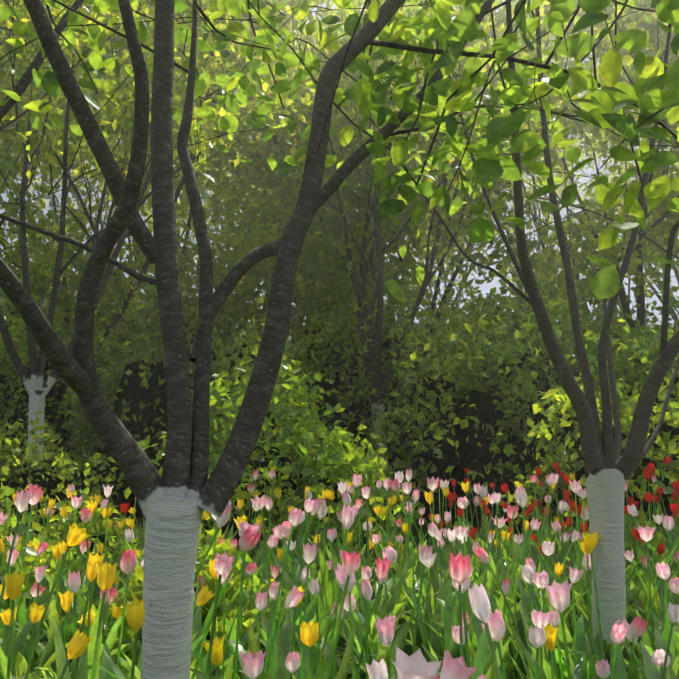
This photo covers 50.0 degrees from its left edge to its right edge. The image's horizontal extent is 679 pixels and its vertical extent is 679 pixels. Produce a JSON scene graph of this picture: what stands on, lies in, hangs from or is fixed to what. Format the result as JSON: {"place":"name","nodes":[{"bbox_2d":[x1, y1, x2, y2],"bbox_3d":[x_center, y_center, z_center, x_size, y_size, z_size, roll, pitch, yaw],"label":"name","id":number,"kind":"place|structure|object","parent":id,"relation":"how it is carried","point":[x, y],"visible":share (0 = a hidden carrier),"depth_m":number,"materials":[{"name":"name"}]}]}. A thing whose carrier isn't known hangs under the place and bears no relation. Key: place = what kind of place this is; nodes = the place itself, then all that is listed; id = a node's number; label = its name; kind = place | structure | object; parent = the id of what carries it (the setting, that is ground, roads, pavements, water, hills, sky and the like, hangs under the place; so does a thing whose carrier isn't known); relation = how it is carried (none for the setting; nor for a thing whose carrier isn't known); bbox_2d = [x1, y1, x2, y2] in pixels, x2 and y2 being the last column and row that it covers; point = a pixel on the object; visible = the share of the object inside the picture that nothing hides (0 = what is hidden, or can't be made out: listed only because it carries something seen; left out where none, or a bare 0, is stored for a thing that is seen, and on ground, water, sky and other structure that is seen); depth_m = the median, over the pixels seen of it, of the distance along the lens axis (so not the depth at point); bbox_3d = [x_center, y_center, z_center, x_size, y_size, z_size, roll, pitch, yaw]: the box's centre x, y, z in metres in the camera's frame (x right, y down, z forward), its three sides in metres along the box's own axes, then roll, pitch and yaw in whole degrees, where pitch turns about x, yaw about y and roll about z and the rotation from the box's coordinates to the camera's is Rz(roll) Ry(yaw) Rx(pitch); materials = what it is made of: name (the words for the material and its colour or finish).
{"place":"outdoors","nodes":[
{"label":"outdoors","id":0,"kind":"place"},
{"bbox_2d":[0,276,673,678],"bbox_3d":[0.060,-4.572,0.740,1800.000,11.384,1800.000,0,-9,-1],"label":"ground","id":1,"kind":"structure","parent":0,"point":[342,642],"depth_m":5.67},
{"bbox_2d":[0,236,678,666],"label":"shrub leaves","id":2,"kind":"object","parent":1,"relation":"on","point":[334,448],"visible":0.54,"depth_m":5.64,"materials":[{"name":"green plant"}]},
{"bbox_2d":[0,465,678,678],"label":"tulip leaves","id":3,"kind":"object","parent":1,"relation":"on","point":[545,655],"visible":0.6,"depth_m":2.33,"materials":[{"name":"green plant"}]},
{"bbox_2d":[0,457,678,678],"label":"tulip flowers","id":4,"kind":"object","parent":3,"relation":"on","point":[450,665],"visible":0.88,"depth_m":1.98,"materials":[{"name":"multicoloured plant"}]},
{"bbox_2d":[0,0,678,678],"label":"tree trunks","id":5,"kind":"object","parent":1,"relation":"on","point":[176,496],"visible":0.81,"depth_m":1.33,"materials":[{"name":"grey plant"}]},
{"bbox_2d":[0,0,678,402],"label":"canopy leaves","id":6,"kind":"object","parent":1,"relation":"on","point":[314,230],"visible":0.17,"depth_m":8.47,"materials":[{"name":"green plant"}]},
{"bbox_2d":[0,0,678,489],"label":"trees","id":7,"kind":"object","parent":1,"relation":"on","point":[108,272],"visible":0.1,"depth_m":6.43,"materials":[{"name":"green plant"}]},
{"bbox_2d":[0,0,678,332],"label":"leaves","id":8,"kind":"object","parent":7,"relation":"attached to","point":[442,27],"visible":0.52,"depth_m":1.83,"materials":[{"name":"green plant"}]},
{"bbox_2d":[0,304,678,669],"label":"shrub","id":9,"kind":"object","parent":1,"relation":"on","point":[334,402],"visible":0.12,"depth_m":5.91,"materials":[{"name":"green plant"}]},
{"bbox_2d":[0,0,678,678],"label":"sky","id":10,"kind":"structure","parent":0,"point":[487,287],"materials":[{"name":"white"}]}
]}

